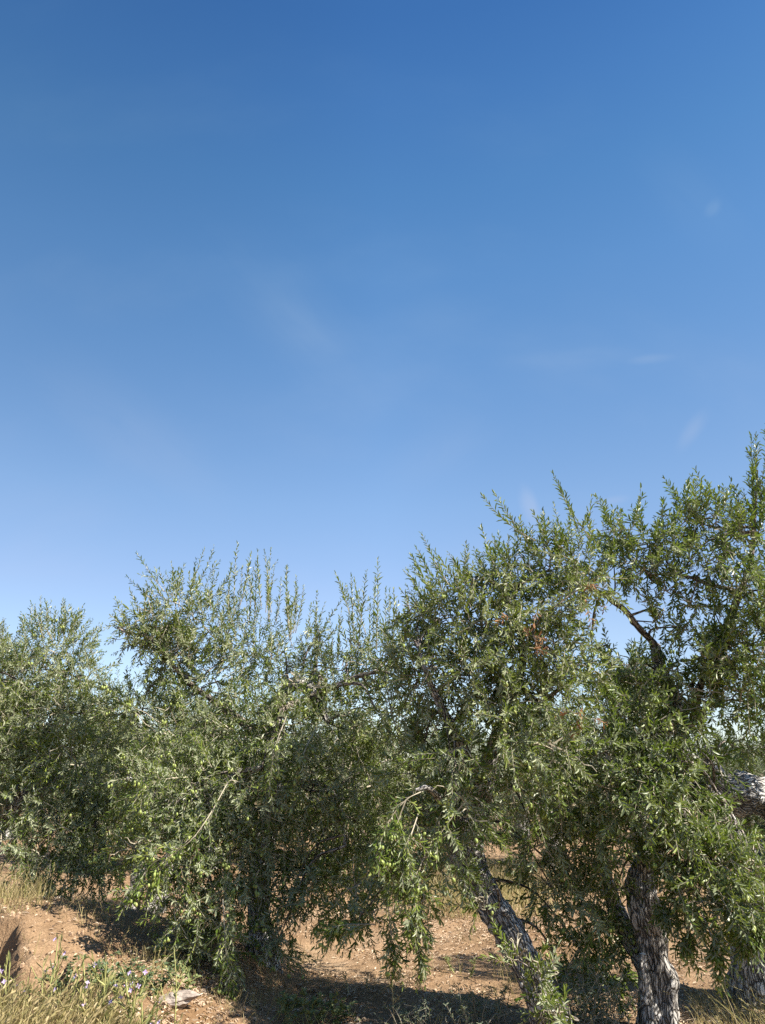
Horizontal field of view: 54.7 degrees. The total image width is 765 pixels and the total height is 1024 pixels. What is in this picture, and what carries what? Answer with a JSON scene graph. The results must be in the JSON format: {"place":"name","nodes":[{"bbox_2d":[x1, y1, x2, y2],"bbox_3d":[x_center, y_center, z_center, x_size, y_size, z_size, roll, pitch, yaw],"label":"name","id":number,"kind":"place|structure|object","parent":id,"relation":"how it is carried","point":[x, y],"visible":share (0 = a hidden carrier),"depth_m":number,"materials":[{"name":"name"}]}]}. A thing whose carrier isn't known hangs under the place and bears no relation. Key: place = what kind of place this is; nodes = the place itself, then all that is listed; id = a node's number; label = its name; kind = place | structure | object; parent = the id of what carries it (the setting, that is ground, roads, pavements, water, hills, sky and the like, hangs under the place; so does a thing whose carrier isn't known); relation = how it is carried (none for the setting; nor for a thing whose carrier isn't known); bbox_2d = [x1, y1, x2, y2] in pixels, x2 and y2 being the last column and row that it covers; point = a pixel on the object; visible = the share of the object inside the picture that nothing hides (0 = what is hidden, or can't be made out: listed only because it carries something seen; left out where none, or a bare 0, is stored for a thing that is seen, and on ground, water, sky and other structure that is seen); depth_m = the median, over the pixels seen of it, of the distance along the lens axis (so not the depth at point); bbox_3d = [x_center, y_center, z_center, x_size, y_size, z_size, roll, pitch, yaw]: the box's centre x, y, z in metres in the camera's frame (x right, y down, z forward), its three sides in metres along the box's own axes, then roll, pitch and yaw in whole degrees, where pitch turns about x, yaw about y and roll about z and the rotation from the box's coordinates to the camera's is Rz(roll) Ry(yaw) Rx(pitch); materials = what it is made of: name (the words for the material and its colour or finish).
{"place":"outdoors","nodes":[
{"label":"outdoors","id":0,"kind":"place"},
{"bbox_2d":[0,785,764,1023],"bbox_3d":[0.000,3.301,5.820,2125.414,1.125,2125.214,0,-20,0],"label":"ground","id":1,"kind":"structure","parent":0,"point":[12,929],"depth_m":5.64,"materials":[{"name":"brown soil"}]},
{"bbox_2d":[0,950,21,1017],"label":"flowering weed","id":2,"kind":"object","parent":1,"relation":"on","point":[5,966],"visible":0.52,"depth_m":2.00,"materials":[{"name":"green plant"}]},
{"bbox_2d":[0,617,52,792],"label":"olive tree","id":3,"kind":"object","parent":1,"relation":"on","point":[2,626],"visible":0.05,"depth_m":13.42,"materials":[{"name":"green plant"}]},
{"bbox_2d":[2,748,63,840],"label":"olive tree","id":4,"kind":"object","parent":1,"relation":"on","point":[7,835],"visible":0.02,"depth_m":20.93,"materials":[{"name":"green plant"}]},
{"bbox_2d":[0,857,71,908],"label":"dry grass","id":5,"kind":"structure","parent":1,"relation":"on","point":[15,893],"depth_m":5.59,"materials":[{"name":"beige plant"}]},
{"bbox_2d":[4,933,87,1019],"bbox_3d":[-0.916,1.377,1.978,0.190,0.464,0.145,8,-22,-21],"label":"flowering weed","id":6,"kind":"object","parent":1,"relation":"on","point":[55,972],"visible":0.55,"depth_m":2.02,"materials":[{"name":"green plant"}]},
{"bbox_2d":[30,954,88,998],"bbox_3d":[-1.912,2.855,4.322,0.311,0.470,0.349,12,-23,-29],"label":"bramble","id":7,"kind":"object","parent":1,"relation":"on","point":[65,957],"visible":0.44,"depth_m":4.40,"materials":[{"name":"green plant"}]},
{"bbox_2d":[17,691,120,860],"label":"olive tree","id":8,"kind":"object","parent":1,"relation":"on","point":[73,762],"visible":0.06,"depth_m":15.46,"materials":[{"name":"green plant"}]},
{"bbox_2d":[0,595,147,905],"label":"olive tree","id":9,"kind":"object","parent":1,"relation":"on","point":[28,798],"visible":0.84,"depth_m":6.74,"materials":[{"name":"green plant"}]},
{"bbox_2d":[50,953,132,1015],"bbox_3d":[-0.798,1.359,2.002,0.232,0.290,0.132,8,-22,-21],"label":"flowering weed","id":10,"kind":"object","parent":1,"relation":"on","point":[83,971],"visible":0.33,"depth_m":2.03,"materials":[{"name":"green plant"}]},
{"bbox_2d":[0,968,182,1023],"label":"dry grass","id":11,"kind":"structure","parent":1,"relation":"on","point":[35,1017],"depth_m":1.84,"materials":[{"name":"beige plant"}]},
{"bbox_2d":[74,953,127,1023],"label":"flowering weed","id":12,"kind":"object","parent":1,"relation":"on","point":[103,983],"visible":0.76,"depth_m":1.89,"materials":[{"name":"green plant"}]},
{"bbox_2d":[54,951,164,1019],"bbox_3d":[-1.582,2.766,4.241,0.526,0.348,0.420,-11,-23,29],"label":"bramble","id":13,"kind":"object","parent":1,"relation":"on","point":[87,970],"visible":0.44,"depth_m":4.29,"materials":[{"name":"green plant"}]},
{"bbox_2d":[105,967,162,1023],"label":"flowering weed","id":14,"kind":"object","parent":1,"relation":"on","point":[133,1008],"visible":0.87,"depth_m":1.89,"materials":[{"name":"green plant"}]},
{"bbox_2d":[0,887,277,1023],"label":"dry grass","id":15,"kind":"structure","parent":1,"relation":"on","point":[152,962],"depth_m":4.95,"materials":[{"name":"plant"}]},
{"bbox_2d":[73,710,214,865],"bbox_3d":[-4.774,5.400,14.542,3.704,3.165,2.695,-16,-26,38],"label":"olive tree","id":16,"kind":"object","parent":1,"relation":"on","point":[132,777],"visible":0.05,"depth_m":13.98,"materials":[{"name":"green plant"}]},
{"bbox_2d":[109,957,185,1006],"bbox_3d":[-1.365,2.717,4.271,0.438,0.242,0.275,6,-21,-17],"label":"bramble","id":17,"kind":"object","parent":1,"relation":"on","point":[150,975],"visible":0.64,"depth_m":4.28,"materials":[{"name":"green plant"}]},
{"bbox_2d":[58,668,260,913],"bbox_3d":[-2.784,3.599,9.643,2.882,3.202,1.519,0,-20,0],"label":"olive tree","id":18,"kind":"object","parent":1,"relation":"on","point":[121,787],"visible":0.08,"depth_m":9.61,"materials":[{"name":"green plant"}]},
{"bbox_2d":[139,993,179,1023],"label":"flowering weed","id":19,"kind":"object","parent":1,"relation":"on","point":[142,1012],"visible":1,"depth_m":1.78,"materials":[{"name":"green plant"}]},
{"bbox_2d":[158,949,191,1022],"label":"tall weed","id":20,"kind":"object","parent":1,"relation":"on","point":[175,986],"visible":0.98,"depth_m":4.10,"materials":[{"name":"green plant"}]},
{"bbox_2d":[158,990,201,1007],"bbox_3d":[-1.177,2.823,4.270,0.268,0.114,0.125,0,-20,0],"label":"stone","id":21,"kind":"object","parent":1,"relation":"on","point":[185,998],"visible":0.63,"depth_m":4.24,"materials":[{"name":"beige stone"}]},
{"bbox_2d":[176,960,201,990],"bbox_3d":[-1.185,2.880,4.521,0.176,0.232,0.144,-8,-22,21],"label":"leafy weed","id":22,"kind":"object","parent":1,"relation":"on","point":[188,976],"visible":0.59,"depth_m":4.53,"materials":[{"name":"green plant"}]},
{"bbox_2d":[118,694,280,868],"bbox_3d":[-3.326,5.167,14.282,3.240,3.421,3.728,18,-27,-40],"label":"olive tree","id":23,"kind":"object","parent":1,"relation":"on","point":[186,723],"visible":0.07,"depth_m":14.08,"materials":[{"name":"green plant"}]},
{"bbox_2d":[86,540,432,1001],"bbox_3d":[-1.045,1.992,6.485,3.092,3.727,2.862,0,-20,0],"label":"olive tree","id":24,"kind":"object","parent":1,"relation":"on","point":[277,808],"visible":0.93,"depth_m":5.86,"materials":[{"name":"green plant"}]},
{"bbox_2d":[270,990,302,1023],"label":"leafy weed","id":25,"kind":"object","parent":1,"relation":"on","point":[284,998],"visible":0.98,"depth_m":4.77,"materials":[{"name":"green plant"}]},
{"bbox_2d":[282,987,339,1023],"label":"leafy weed","id":26,"kind":"object","parent":1,"relation":"on","point":[314,1001],"visible":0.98,"depth_m":4.80,"materials":[{"name":"green plant"}]},
{"bbox_2d":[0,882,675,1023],"bbox_3d":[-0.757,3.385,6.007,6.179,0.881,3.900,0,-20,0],"label":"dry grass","id":27,"kind":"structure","parent":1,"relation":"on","point":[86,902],"depth_m":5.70,"materials":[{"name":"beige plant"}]},
{"bbox_2d":[324,997,359,1023],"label":"leafy weed","id":28,"kind":"object","parent":1,"relation":"on","point":[342,1009],"visible":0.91,"depth_m":4.94,"materials":[{"name":"green plant"}]},
{"bbox_2d":[340,972,348,993],"bbox_3d":[-0.276,3.523,5.532,0.066,0.155,0.067,13,-24,-31],"label":"tall weed","id":29,"kind":"object","parent":1,"relation":"on","point":[344,976],"visible":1,"depth_m":5.54,"materials":[{"name":"plant"}]},
{"bbox_2d":[280,701,410,853],"bbox_3d":[-0.952,5.737,16.011,3.631,3.526,3.765,0,-20,0],"label":"olive tree","id":30,"kind":"object","parent":1,"relation":"on","point":[359,782],"visible":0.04,"depth_m":15.71,"materials":[{"name":"green plant"}]},
{"bbox_2d":[1,896,727,1023],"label":"soil clods","id":31,"kind":"object","parent":1,"relation":"on","point":[22,964],"visible":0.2,"depth_m":5.04,"materials":[{"name":"brown soil"}]},
{"bbox_2d":[307,723,422,838],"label":"olive tree","id":32,"kind":"object","parent":1,"relation":"on","point":[378,801],"visible":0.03,"depth_m":21.08,"materials":[{"name":"green plant"}]},
{"bbox_2d":[362,972,369,990],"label":"tall weed","id":33,"kind":"object","parent":1,"relation":"on","point":[367,981],"visible":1,"depth_m":5.51,"materials":[{"name":"plant"}]},
{"bbox_2d":[386,969,400,1023],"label":"tall weed","id":34,"kind":"object","parent":1,"relation":"on","point":[392,1000],"visible":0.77,"depth_m":4.90,"materials":[{"name":"plant"}]},
{"bbox_2d":[375,988,445,1023],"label":"shrub","id":35,"kind":"object","parent":1,"relation":"on","point":[417,1015],"visible":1,"depth_m":4.79,"materials":[{"name":"green plant"}]},
{"bbox_2d":[376,707,486,833],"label":"olive tree","id":36,"kind":"object","parent":1,"relation":"on","point":[422,750],"depth_m":22.61,"materials":[{"name":"green plant"}]},
{"bbox_2d":[442,955,453,972],"bbox_3d":[0.561,3.819,6.243,0.095,0.132,0.078,-8,-21,20],"label":"tall weed","id":37,"kind":"object","parent":1,"relation":"on","point":[446,957],"visible":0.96,"depth_m":6.24,"materials":[{"name":"green plant"}]},
{"bbox_2d":[396,721,536,880],"bbox_3d":[1.351,4.778,12.131,2.385,2.756,2.862,0,-20,0],"label":"olive tree","id":38,"kind":"object","parent":1,"relation":"on","point":[496,798],"visible":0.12,"depth_m":11.87,"materials":[{"name":"green plant"}]},
{"bbox_2d":[468,957,476,977],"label":"tall weed","id":39,"kind":"object","parent":1,"relation":"on","point":[472,962],"visible":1,"depth_m":6.12,"materials":[{"name":"green plant"}]},
{"bbox_2d":[310,469,641,1023],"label":"olive tree","id":40,"kind":"object","parent":1,"relation":"on","point":[536,976],"visible":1,"depth_m":4.95,"materials":[{"name":"green plant"}]},
{"bbox_2d":[436,979,527,1023],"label":"shrub","id":41,"kind":"object","parent":1,"relation":"on","point":[476,1009],"visible":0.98,"depth_m":4.71,"materials":[{"name":"green plant"}]},
{"bbox_2d":[358,848,621,922],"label":"dry grass","id":42,"kind":"structure","parent":1,"relation":"on","point":[494,873],"depth_m":9.34,"materials":[{"name":"beige plant"}]},
{"bbox_2d":[459,744,586,843],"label":"olive tree","id":43,"kind":"object","parent":1,"relation":"on","point":[517,824],"visible":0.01,"depth_m":20.15,"materials":[{"name":"green plant"}]},
{"bbox_2d":[477,696,611,868],"bbox_3d":[3.281,5.290,14.557,3.384,3.443,3.409,0,-20,0],"label":"olive tree","id":44,"kind":"object","parent":1,"relation":"on","point":[553,740],"visible":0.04,"depth_m":14.38,"materials":[{"name":"green plant"}]},
{"bbox_2d":[550,717,628,835],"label":"olive tree","id":45,"kind":"object","parent":1,"relation":"on","point":[604,770],"visible":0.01,"depth_m":22.64,"materials":[{"name":"green plant"}]},
{"bbox_2d":[555,960,648,1023],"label":"shrub","id":46,"kind":"object","parent":1,"relation":"on","point":[588,998],"visible":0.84,"depth_m":4.61,"materials":[{"name":"green plant"}]},
{"bbox_2d":[574,651,707,881],"bbox_3d":[3.952,3.965,11.341,2.029,3.637,2.285,0,-20,0],"label":"olive tree","id":47,"kind":"object","parent":1,"relation":"on","point":[607,757],"visible":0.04,"depth_m":11.43,"materials":[{"name":"green plant"}]},
{"bbox_2d":[550,423,764,1023],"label":"olive tree","id":48,"kind":"object","parent":1,"relation":"on","point":[644,928],"visible":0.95,"depth_m":5.01,"materials":[{"name":"green plant"}]},
{"bbox_2d":[617,876,726,947],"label":"dry grass","id":49,"kind":"structure","parent":1,"relation":"on","point":[700,915],"depth_m":8.12,"materials":[{"name":"plant"}]},
{"bbox_2d":[626,721,744,833],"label":"olive tree","id":50,"kind":"object","parent":1,"relation":"on","point":[701,745],"visible":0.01,"depth_m":21.10,"materials":[{"name":"green plant"}]},
{"bbox_2d":[663,959,764,1023],"bbox_3d":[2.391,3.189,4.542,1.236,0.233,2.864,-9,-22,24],"label":"dry grass","id":51,"kind":"structure","parent":1,"relation":"on","point":[737,1010],"depth_m":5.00,"materials":[{"name":"beige plant"}]},
{"bbox_2d":[683,569,764,1008],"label":"olive tree","id":52,"kind":"object","parent":1,"relation":"on","point":[753,795],"visible":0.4,"depth_m":5.70,"materials":[{"name":"green plant"}]},
{"bbox_2d":[688,729,764,858],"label":"olive tree","id":53,"kind":"object","parent":1,"relation":"on","point":[759,769],"visible":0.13,"depth_m":13.83,"materials":[{"name":"green plant"}]},
{"bbox_2d":[0,0,764,783],"label":"sky","id":54,"kind":"structure","parent":0,"point":[312,282],"materials":[{"name":"blue"}]}
]}

